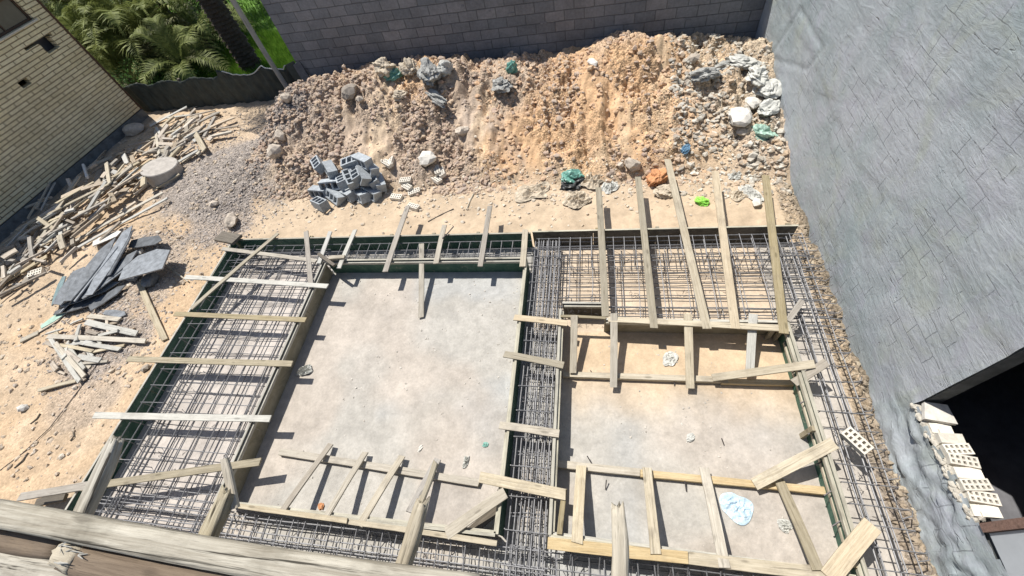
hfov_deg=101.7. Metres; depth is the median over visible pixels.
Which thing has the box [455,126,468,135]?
stone
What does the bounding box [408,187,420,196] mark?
perforated brick
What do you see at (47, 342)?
wood scrap
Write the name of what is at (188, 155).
wood scrap
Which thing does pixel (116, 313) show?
slate board
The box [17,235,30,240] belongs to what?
wood scrap
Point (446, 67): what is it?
plastic rubbish
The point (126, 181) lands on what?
wood scrap
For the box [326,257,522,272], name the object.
shutter
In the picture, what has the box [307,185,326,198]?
concrete block
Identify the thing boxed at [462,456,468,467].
plastic rubbish
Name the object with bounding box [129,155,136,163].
wood scrap
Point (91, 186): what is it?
wood scrap
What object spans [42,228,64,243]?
wood scrap
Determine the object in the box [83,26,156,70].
bush
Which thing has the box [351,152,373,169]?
concrete block
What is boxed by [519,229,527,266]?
plank
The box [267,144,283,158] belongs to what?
stone
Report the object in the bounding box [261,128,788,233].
loose stones
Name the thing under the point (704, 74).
rag
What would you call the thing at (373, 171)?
concrete block
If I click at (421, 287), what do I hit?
plank
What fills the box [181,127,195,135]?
wood scrap
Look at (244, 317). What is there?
plank
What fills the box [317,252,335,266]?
plank
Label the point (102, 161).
wood scrap
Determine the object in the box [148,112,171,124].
wood scrap
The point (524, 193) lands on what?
sack
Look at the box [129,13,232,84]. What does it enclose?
palm tree
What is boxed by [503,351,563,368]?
plank
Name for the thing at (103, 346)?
wood scrap
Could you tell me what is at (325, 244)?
plank
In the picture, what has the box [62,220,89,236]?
wood scrap
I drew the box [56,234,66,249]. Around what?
wood scrap
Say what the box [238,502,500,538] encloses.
shutter
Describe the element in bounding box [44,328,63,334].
wood scrap
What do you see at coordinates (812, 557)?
plank
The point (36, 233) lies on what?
wood scrap
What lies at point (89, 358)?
wood scrap
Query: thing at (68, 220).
wood scrap
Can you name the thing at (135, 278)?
stone
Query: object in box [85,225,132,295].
slate board
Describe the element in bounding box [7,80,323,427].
gravel
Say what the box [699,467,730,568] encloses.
plank
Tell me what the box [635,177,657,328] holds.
plank
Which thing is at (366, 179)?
concrete block
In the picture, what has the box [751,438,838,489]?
plank
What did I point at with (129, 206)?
wood scrap
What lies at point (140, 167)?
wood scrap
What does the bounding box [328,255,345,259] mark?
plank
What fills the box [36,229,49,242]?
wood scrap
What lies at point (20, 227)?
wood scrap
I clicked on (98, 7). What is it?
palm tree
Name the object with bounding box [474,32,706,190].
soil clods
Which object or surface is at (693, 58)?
stone
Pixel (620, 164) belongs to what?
stone
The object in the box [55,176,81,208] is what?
wood scrap
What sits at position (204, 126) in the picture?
wood scrap
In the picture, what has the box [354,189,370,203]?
concrete block
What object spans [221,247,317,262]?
plank
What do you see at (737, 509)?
plastic bag
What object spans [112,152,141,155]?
wood scrap
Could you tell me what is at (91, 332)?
wood scrap
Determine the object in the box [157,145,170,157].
wood scrap
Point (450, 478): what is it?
plank
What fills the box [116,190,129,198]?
wood scrap
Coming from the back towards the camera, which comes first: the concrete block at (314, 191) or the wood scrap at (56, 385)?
the concrete block at (314, 191)
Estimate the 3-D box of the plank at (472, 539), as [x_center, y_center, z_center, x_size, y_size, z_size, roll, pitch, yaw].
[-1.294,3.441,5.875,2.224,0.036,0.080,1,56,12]
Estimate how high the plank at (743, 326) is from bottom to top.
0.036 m
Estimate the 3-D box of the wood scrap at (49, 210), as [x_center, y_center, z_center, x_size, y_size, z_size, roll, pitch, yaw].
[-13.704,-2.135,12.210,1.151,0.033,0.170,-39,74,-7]
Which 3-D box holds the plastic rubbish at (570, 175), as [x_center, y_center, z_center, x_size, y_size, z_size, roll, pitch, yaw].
[1.450,-2.694,9.987,0.569,0.298,0.439,-18,54,-2]
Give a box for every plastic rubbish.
[372,57,395,76]
[383,68,402,80]
[437,60,453,76]
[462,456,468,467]
[506,60,517,73]
[559,176,584,189]
[561,169,584,183]
[601,180,618,193]
[680,144,690,153]
[686,433,694,441]
[727,171,741,179]
[738,184,763,200]
[777,519,792,532]
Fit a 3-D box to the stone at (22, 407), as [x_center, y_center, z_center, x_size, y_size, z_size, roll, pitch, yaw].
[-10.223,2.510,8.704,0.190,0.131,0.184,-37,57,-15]
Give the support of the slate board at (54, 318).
on the scrap at (44, 328)
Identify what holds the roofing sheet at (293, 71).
on the ground at (314, 412)
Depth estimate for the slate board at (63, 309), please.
10.08 m
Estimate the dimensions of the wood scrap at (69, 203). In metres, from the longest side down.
2.461 x 0.101 x 0.036 m
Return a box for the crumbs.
[272,274,795,555]
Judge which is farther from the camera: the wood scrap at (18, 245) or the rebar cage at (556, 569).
the wood scrap at (18, 245)
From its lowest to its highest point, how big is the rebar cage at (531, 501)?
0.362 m
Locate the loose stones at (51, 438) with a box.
[0,100,279,495]
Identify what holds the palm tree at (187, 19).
on the lawn at (261, 21)
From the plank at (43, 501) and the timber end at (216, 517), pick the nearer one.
the timber end at (216, 517)
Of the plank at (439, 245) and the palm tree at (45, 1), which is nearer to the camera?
the plank at (439, 245)
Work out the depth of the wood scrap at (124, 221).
11.57 m
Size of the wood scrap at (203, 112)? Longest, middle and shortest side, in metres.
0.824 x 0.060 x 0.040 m
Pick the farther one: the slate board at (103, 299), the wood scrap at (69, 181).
the wood scrap at (69, 181)
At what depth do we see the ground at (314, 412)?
8.17 m
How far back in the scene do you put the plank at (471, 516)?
5.87 m
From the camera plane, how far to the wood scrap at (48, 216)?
11.86 m
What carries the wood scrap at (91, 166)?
on the ground at (314, 412)
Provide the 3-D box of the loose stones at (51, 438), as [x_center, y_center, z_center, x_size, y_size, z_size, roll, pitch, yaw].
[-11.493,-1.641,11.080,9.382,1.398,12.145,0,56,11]
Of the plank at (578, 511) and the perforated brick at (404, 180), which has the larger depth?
the perforated brick at (404, 180)
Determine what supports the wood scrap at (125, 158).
on the ground at (314, 412)
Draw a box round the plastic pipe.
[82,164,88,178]
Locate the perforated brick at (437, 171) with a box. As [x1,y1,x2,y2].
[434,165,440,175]
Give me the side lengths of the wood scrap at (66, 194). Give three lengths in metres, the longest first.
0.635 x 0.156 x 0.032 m
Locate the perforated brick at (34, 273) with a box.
[27,267,45,278]
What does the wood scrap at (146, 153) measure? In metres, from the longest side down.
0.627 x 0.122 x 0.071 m
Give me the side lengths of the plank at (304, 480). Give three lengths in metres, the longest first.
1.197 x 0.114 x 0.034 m
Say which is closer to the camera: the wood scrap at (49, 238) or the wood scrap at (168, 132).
the wood scrap at (49, 238)
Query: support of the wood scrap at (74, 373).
on the wood scrap at (78, 348)
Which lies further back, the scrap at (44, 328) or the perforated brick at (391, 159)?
the perforated brick at (391, 159)
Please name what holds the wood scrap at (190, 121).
on the wood scrap
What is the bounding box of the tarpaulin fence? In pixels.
[123,65,295,111]
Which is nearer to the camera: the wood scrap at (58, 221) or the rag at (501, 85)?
the rag at (501, 85)
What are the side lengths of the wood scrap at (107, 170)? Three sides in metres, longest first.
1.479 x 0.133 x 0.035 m
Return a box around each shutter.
[64,244,243,510]
[213,261,332,501]
[235,232,532,251]
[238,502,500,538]
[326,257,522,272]
[494,259,529,535]
[532,223,798,245]
[548,309,563,535]
[550,532,855,575]
[562,302,601,315]
[604,318,777,339]
[772,321,869,575]
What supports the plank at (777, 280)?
on the shutter at (675, 231)
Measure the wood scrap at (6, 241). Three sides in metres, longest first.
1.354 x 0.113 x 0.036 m
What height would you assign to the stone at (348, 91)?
0.366 m
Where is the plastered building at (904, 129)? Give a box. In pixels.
[755,0,1023,575]
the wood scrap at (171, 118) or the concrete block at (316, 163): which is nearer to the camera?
the concrete block at (316, 163)
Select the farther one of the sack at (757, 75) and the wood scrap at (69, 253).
the wood scrap at (69, 253)
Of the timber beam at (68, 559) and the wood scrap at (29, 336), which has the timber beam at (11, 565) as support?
the timber beam at (68, 559)
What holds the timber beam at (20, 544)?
attached to the timber beam at (11, 565)
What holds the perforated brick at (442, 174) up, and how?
on the ground at (314, 412)
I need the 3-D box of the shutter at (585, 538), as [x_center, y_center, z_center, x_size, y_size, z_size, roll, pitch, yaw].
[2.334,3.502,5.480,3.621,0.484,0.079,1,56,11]
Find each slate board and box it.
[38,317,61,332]
[41,312,68,328]
[51,276,66,305]
[53,267,84,304]
[53,294,116,314]
[57,287,70,305]
[59,297,75,313]
[60,281,119,306]
[63,237,115,301]
[73,246,117,301]
[80,269,122,298]
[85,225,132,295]
[89,285,125,310]
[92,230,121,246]
[103,310,125,316]
[104,250,137,281]
[106,230,133,276]
[118,249,170,280]
[128,235,162,247]
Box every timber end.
[73,435,124,514]
[198,485,233,536]
[395,495,429,564]
[611,501,628,575]
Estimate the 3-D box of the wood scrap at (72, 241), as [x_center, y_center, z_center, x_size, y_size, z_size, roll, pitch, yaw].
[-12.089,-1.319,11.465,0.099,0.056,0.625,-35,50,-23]
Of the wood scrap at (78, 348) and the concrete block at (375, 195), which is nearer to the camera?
the wood scrap at (78, 348)
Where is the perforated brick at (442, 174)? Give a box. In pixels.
[439,166,446,178]
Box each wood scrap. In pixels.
[0,222,28,252]
[0,226,30,246]
[0,245,16,251]
[0,248,17,259]
[0,255,28,267]
[0,272,47,295]
[0,275,11,288]
[0,277,29,297]
[1,265,6,278]
[3,259,16,262]
[8,254,47,281]
[8,265,22,274]
[12,240,28,260]
[14,243,57,266]
[14,260,31,274]
[15,217,35,230]
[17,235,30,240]
[17,242,27,256]
[20,331,38,342]
[21,228,39,256]
[22,220,46,234]
[22,265,36,275]
[24,199,49,208]
[24,236,47,256]
[27,183,108,225]
[27,202,37,218]
[27,236,35,260]
[28,204,62,228]
[32,258,47,263]
[35,181,50,209]
[35,216,63,232]
[36,209,61,223]
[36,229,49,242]
[37,379,75,391]
[40,182,55,210]
[40,229,50,237]
[41,239,52,246]
[42,212,72,229]
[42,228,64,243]
[43,215,60,225]
[44,225,72,252]
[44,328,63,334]
[44,340,52,346]
[46,334,146,343]
[47,223,69,236]
[48,339,81,383]
[50,207,69,231]
[50,361,58,371]
[53,341,86,377]
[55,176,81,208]
[55,181,93,203]
[55,216,75,223]
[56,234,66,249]
[58,223,63,234]
[59,246,78,262]
[60,343,94,352]
[61,185,83,198]
[61,208,78,220]
[61,340,69,359]
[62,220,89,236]
[63,340,84,347]
[64,208,74,213]
[64,350,81,362]
[66,178,74,189]
[66,191,163,246]
[66,343,85,370]
[68,197,80,208]
[69,318,83,324]
[70,198,108,219]
[70,235,75,245]
[71,217,88,232]
[72,194,91,208]
[72,214,100,237]
[72,340,121,350]
[73,324,81,341]
[77,197,167,248]
[78,354,102,362]
[81,181,103,190]
[82,360,108,364]
[84,180,106,214]
[84,319,138,336]
[85,330,99,335]
[86,314,121,321]
[87,204,105,219]
[88,162,97,168]
[88,181,118,199]
[89,155,111,167]
[89,179,101,190]
[91,162,104,173]
[93,167,103,181]
[93,344,125,352]
[96,221,121,245]
[98,329,118,335]
[101,163,125,194]
[104,162,111,184]
[107,170,142,192]
[108,192,117,203]
[109,147,134,168]
[109,149,124,161]
[109,159,117,167]
[109,320,121,324]
[111,161,140,178]
[111,167,138,191]
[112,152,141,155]
[112,163,132,182]
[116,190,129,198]
[117,187,130,192]
[118,201,136,213]
[121,153,129,164]
[128,140,149,145]
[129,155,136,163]
[132,177,142,191]
[133,159,151,173]
[133,183,149,195]
[136,282,167,341]
[139,140,153,149]
[140,155,151,161]
[140,177,146,187]
[141,146,159,156]
[145,128,178,140]
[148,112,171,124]
[148,124,168,149]
[150,106,186,126]
[152,173,179,190]
[154,129,160,155]
[156,134,165,153]
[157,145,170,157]
[158,142,172,145]
[159,115,174,127]
[159,142,185,157]
[162,137,174,140]
[163,150,169,156]
[165,264,188,281]
[166,120,178,136]
[167,113,194,118]
[169,128,182,135]
[169,146,181,157]
[173,120,186,129]
[176,124,195,141]
[178,149,198,162]
[179,126,202,144]
[180,145,194,156]
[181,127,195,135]
[181,127,213,140]
[182,118,195,128]
[182,149,201,162]
[183,130,199,137]
[186,124,206,141]
[190,109,214,115]
[193,131,206,151]
[198,111,219,121]
[202,116,216,137]
[209,117,234,127]
[210,125,238,130]
[210,130,232,137]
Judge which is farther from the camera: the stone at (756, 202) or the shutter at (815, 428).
the stone at (756, 202)
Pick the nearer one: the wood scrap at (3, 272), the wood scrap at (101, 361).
the wood scrap at (101, 361)
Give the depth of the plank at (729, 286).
7.67 m
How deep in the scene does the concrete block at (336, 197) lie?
10.89 m
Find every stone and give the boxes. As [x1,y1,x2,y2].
[16,404,28,411]
[122,122,143,135]
[126,276,140,280]
[137,248,143,254]
[140,364,150,371]
[141,272,159,286]
[208,200,218,206]
[224,213,237,228]
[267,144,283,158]
[274,129,285,140]
[280,92,291,102]
[341,83,356,99]
[356,96,364,102]
[418,151,435,166]
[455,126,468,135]
[587,58,597,65]
[618,162,623,168]
[624,157,640,170]
[687,53,699,63]
[728,107,752,126]
[736,127,747,135]
[745,97,760,109]
[752,198,761,205]
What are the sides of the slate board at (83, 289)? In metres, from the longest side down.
1.957 x 0.340 x 0.024 m
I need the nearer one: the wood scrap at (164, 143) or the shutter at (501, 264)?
the shutter at (501, 264)
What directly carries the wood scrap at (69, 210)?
on the wood scrap
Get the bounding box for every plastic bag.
[296,364,312,375]
[663,351,677,365]
[695,196,709,206]
[719,492,752,524]
[751,124,778,141]
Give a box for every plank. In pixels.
[16,481,86,500]
[35,493,68,505]
[80,458,261,490]
[92,412,271,421]
[125,356,293,366]
[173,312,306,322]
[184,275,328,288]
[190,232,278,309]
[213,231,242,244]
[220,457,239,509]
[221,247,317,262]
[238,503,347,523]
[278,448,479,486]
[280,443,332,509]
[304,230,313,288]
[317,231,331,263]
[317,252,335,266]
[324,452,367,515]
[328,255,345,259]
[337,229,356,268]
[348,519,496,545]
[357,455,404,527]
[382,206,409,271]
[406,457,440,512]
[418,243,423,317]
[419,460,437,502]
[433,225,446,263]
[444,488,507,539]
[461,506,496,535]
[478,205,491,266]
[479,472,565,499]
[499,421,559,437]
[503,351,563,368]
[513,314,567,326]
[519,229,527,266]
[547,537,687,563]
[557,489,566,534]
[558,460,639,476]
[560,315,605,319]
[563,372,728,383]
[570,315,577,372]
[571,465,585,544]
[595,187,608,316]
[608,316,789,331]
[610,313,617,386]
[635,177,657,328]
[640,469,825,495]
[642,467,660,554]
[664,159,711,328]
[683,314,694,388]
[688,552,824,575]
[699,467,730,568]
[711,360,815,381]
[712,171,739,328]
[720,379,793,386]
[745,313,757,368]
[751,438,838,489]
[761,175,788,334]
[775,479,822,570]
[783,343,843,541]
[787,299,804,321]
[791,359,829,385]
[821,518,880,575]
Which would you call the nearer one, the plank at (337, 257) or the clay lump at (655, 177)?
the plank at (337, 257)
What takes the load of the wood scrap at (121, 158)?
on the ground at (314, 412)
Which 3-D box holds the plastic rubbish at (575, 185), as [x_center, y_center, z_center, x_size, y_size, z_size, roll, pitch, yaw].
[1.457,-2.548,9.988,0.590,0.209,0.468,9,58,16]
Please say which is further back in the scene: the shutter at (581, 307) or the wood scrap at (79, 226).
the wood scrap at (79, 226)
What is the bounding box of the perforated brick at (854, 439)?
[838,426,873,455]
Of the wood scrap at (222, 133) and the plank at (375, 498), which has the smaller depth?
the plank at (375, 498)
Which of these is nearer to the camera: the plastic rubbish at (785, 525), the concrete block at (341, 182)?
the plastic rubbish at (785, 525)
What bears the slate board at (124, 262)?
on the slate board at (102, 284)
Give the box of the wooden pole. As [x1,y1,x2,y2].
[230,0,287,87]
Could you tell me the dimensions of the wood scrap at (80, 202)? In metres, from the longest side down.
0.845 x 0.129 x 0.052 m
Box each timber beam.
[0,499,483,575]
[0,529,62,558]
[0,553,65,575]
[47,542,232,575]
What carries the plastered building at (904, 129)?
on the terrain
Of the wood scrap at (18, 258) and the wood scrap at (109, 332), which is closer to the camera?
the wood scrap at (109, 332)
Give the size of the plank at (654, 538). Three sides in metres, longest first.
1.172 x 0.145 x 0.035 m
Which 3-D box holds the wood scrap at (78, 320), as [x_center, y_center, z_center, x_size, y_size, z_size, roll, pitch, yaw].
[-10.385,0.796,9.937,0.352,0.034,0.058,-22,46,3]
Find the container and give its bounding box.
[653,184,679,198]
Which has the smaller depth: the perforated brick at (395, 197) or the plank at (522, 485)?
the plank at (522, 485)
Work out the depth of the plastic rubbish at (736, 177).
9.33 m
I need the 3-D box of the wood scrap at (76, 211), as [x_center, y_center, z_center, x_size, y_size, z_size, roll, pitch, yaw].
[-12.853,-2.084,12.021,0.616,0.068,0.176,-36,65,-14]
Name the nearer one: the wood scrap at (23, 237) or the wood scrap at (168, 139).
the wood scrap at (23, 237)
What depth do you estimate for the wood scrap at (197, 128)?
13.58 m
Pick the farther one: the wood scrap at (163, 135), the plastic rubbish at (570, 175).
the wood scrap at (163, 135)
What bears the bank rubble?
on the ground at (314, 412)
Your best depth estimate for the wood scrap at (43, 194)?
12.72 m
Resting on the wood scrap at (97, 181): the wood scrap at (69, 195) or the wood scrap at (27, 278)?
the wood scrap at (69, 195)
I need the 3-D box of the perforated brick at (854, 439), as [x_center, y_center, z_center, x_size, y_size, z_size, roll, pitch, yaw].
[4.710,2.094,5.705,0.169,0.101,0.338,-34,56,-4]
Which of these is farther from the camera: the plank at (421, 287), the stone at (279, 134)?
the stone at (279, 134)
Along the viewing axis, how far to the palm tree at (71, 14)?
16.27 m
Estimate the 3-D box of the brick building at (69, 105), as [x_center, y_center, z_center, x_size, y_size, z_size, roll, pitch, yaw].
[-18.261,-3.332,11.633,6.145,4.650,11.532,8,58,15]
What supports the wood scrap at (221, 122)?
on the ground at (314, 412)
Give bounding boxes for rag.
[392,89,407,100]
[417,57,441,85]
[423,88,446,107]
[491,77,512,92]
[689,67,720,81]
[715,60,729,70]
[730,190,746,200]
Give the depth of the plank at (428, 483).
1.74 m
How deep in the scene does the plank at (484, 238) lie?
8.83 m
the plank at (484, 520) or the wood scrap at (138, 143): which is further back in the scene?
the wood scrap at (138, 143)
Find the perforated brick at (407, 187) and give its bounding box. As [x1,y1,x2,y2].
[401,183,413,191]
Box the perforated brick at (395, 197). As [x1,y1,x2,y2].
[389,193,402,200]
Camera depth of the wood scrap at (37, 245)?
11.41 m
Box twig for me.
[14,453,28,467]
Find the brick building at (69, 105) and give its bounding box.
[0,0,148,242]
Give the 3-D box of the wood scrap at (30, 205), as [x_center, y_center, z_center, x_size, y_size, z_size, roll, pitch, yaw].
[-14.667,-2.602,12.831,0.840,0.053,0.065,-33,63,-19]
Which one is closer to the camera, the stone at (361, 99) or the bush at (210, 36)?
the stone at (361, 99)
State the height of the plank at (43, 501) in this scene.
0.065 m
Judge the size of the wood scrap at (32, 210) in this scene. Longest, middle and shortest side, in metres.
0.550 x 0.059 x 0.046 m
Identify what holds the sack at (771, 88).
on the ground at (314, 412)
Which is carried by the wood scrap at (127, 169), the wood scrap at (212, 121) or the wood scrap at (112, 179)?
the wood scrap at (112, 179)
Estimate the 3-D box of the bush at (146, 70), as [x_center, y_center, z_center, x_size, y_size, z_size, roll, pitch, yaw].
[-14.460,-8.091,16.206,2.218,1.541,2.256,0,56,11]
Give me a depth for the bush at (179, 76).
15.69 m
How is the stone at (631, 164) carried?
on the ground at (314, 412)
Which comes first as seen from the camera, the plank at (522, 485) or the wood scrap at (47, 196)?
the plank at (522, 485)
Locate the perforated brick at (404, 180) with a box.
[399,176,411,184]
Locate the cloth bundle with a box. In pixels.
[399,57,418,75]
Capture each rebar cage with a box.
[95,499,778,575]
[96,244,330,533]
[238,240,532,265]
[501,241,561,575]
[531,232,832,327]
[764,233,929,575]
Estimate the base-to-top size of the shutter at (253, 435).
0.484 m
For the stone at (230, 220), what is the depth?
10.92 m
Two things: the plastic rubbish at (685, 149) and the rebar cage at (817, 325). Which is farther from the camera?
the plastic rubbish at (685, 149)
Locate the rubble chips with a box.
[668,33,791,196]
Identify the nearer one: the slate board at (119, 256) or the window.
the slate board at (119, 256)
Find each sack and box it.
[515,181,549,202]
[562,191,591,208]
[580,172,603,188]
[729,54,761,69]
[745,64,768,86]
[752,78,781,98]
[757,98,780,115]
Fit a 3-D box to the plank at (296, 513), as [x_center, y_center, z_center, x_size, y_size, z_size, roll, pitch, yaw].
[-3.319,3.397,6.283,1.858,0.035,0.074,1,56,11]
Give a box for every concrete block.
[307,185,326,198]
[309,196,330,212]
[310,155,324,174]
[318,178,339,190]
[322,160,338,178]
[325,188,345,205]
[335,172,348,190]
[339,188,356,202]
[340,152,357,168]
[341,167,359,190]
[348,165,361,185]
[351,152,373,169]
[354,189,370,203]
[356,165,371,185]
[360,186,381,202]
[367,164,378,177]
[369,176,379,189]
[376,172,386,191]
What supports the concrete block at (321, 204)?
on the ground at (314, 412)
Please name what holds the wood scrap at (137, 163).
on the wood scrap at (127, 169)
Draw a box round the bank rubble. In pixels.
[774,183,938,575]
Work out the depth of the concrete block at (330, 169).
10.93 m
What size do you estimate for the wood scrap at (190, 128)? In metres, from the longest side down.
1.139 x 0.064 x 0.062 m
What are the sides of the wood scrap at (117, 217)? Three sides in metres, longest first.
2.795 x 0.110 x 0.038 m
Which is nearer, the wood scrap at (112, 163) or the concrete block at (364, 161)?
the concrete block at (364, 161)
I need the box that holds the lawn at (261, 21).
[47,0,286,82]
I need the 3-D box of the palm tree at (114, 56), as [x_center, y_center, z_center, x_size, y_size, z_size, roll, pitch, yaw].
[-15.525,-8.535,16.586,3.307,3.213,3.455,19,61,22]
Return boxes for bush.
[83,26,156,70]
[110,55,170,86]
[162,65,199,80]
[171,0,239,52]
[248,0,264,10]
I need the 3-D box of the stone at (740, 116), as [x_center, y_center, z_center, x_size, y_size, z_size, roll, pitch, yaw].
[5.167,-3.861,9.429,0.485,0.300,0.632,-3,55,9]
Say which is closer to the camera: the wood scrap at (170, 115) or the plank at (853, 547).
the plank at (853, 547)
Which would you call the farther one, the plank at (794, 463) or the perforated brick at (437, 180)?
the perforated brick at (437, 180)
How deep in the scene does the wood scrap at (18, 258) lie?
11.34 m
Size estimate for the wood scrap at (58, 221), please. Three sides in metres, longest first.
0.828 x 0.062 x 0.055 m
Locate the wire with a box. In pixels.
[0,351,105,470]
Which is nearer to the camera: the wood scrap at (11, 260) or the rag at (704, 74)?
the rag at (704, 74)
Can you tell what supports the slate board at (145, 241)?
on the ground at (314, 412)
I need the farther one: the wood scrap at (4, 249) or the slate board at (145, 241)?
the wood scrap at (4, 249)
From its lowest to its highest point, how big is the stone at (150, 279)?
0.270 m
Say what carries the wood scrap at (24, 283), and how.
on the ground at (314, 412)
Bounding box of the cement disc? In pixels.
[140,157,183,187]
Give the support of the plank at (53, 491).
on the shutter at (137, 400)
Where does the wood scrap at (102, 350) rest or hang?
on the ground at (314, 412)
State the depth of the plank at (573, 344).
7.30 m
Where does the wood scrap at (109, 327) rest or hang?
on the wood scrap
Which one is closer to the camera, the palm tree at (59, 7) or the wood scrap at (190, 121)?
the wood scrap at (190, 121)
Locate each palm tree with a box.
[39,0,152,49]
[41,1,117,35]
[46,0,129,10]
[51,0,167,84]
[58,0,196,79]
[80,0,214,84]
[85,25,170,86]
[109,0,251,36]
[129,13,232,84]
[142,0,264,75]
[196,0,260,73]
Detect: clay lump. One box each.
[318,503,323,510]
[646,168,667,186]
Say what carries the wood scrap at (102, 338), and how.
on the wood scrap
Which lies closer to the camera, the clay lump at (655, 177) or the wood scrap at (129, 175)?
the clay lump at (655, 177)
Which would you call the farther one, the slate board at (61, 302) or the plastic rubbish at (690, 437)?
the slate board at (61, 302)
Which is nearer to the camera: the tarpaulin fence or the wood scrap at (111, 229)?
the wood scrap at (111, 229)
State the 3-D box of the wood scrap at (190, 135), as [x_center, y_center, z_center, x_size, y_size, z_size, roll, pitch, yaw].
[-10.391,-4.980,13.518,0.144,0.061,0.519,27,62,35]
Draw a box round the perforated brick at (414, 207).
[407,202,420,211]
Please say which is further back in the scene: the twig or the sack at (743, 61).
the sack at (743, 61)
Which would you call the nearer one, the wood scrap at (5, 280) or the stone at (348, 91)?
the wood scrap at (5, 280)
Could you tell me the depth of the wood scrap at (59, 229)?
11.45 m
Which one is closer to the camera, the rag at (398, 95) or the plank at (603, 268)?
the plank at (603, 268)
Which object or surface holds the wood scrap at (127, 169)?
on the wood scrap
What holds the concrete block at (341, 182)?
on the ground at (314, 412)
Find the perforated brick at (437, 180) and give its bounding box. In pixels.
[430,176,442,184]
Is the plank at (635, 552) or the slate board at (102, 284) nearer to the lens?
the plank at (635, 552)
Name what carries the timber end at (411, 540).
attached to the timber beam at (204, 552)
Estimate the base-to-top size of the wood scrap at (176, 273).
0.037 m
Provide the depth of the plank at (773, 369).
6.53 m
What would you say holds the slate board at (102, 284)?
on the slate board
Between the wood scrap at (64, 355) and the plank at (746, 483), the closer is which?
the plank at (746, 483)
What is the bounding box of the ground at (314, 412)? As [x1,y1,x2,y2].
[0,30,933,575]
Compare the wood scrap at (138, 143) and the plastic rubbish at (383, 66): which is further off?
the wood scrap at (138, 143)
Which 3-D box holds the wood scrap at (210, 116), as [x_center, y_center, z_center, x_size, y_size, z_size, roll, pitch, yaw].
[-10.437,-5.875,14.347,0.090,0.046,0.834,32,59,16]
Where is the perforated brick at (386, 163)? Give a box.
[381,159,393,168]
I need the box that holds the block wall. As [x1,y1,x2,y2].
[260,0,765,76]
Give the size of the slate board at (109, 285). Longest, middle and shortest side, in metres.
1.457 x 0.271 x 0.025 m
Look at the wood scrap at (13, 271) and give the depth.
10.77 m
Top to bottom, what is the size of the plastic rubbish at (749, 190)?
0.100 m
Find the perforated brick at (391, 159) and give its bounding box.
[385,156,393,166]
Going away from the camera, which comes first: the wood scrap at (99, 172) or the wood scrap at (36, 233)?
the wood scrap at (36, 233)
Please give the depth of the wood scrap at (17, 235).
11.81 m
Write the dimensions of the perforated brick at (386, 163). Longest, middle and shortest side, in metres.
0.312 x 0.156 x 0.094 m
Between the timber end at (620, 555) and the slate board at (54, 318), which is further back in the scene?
the slate board at (54, 318)
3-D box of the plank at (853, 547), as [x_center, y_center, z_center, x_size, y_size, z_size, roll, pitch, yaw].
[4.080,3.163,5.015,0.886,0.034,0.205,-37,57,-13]
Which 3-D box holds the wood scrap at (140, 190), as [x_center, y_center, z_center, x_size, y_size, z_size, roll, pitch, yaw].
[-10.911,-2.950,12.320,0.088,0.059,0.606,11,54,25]
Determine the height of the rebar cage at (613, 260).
0.393 m
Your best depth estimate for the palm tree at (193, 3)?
17.54 m
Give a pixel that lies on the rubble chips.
(782, 158)
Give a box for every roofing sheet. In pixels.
[285,61,301,81]
[293,61,308,81]
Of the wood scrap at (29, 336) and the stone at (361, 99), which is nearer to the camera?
the wood scrap at (29, 336)
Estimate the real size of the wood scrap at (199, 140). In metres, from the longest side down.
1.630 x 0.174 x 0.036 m
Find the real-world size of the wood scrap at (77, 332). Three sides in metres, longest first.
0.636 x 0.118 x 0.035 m
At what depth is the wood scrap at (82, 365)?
9.14 m
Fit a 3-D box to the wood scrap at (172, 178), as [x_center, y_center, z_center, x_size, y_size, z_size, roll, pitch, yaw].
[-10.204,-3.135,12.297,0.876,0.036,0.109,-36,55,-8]
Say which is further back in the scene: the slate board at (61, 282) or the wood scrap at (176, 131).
the wood scrap at (176, 131)
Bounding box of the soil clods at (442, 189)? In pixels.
[238,30,687,200]
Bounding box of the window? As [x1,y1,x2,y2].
[0,0,31,37]
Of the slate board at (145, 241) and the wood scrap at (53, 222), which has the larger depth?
the wood scrap at (53, 222)
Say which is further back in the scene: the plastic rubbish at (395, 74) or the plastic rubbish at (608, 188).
the plastic rubbish at (395, 74)
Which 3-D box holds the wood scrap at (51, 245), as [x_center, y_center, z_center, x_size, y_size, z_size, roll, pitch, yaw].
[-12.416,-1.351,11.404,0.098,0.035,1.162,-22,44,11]
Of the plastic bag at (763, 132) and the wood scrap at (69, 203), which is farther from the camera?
the wood scrap at (69, 203)
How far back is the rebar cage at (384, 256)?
9.20 m
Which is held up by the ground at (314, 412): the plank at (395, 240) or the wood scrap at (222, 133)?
the wood scrap at (222, 133)
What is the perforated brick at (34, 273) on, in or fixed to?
on the ground at (314, 412)
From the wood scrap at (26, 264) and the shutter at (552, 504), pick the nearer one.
the shutter at (552, 504)
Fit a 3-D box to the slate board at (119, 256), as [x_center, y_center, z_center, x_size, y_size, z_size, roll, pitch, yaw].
[-9.953,-0.905,10.585,0.285,0.026,1.406,-11,59,21]
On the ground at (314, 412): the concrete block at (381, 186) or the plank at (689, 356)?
the concrete block at (381, 186)
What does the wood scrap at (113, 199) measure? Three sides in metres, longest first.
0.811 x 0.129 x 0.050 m
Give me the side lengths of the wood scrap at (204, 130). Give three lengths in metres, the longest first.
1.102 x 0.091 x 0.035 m
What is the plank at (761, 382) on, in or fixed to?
on the ground at (314, 412)
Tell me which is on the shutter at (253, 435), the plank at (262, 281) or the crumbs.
the plank at (262, 281)

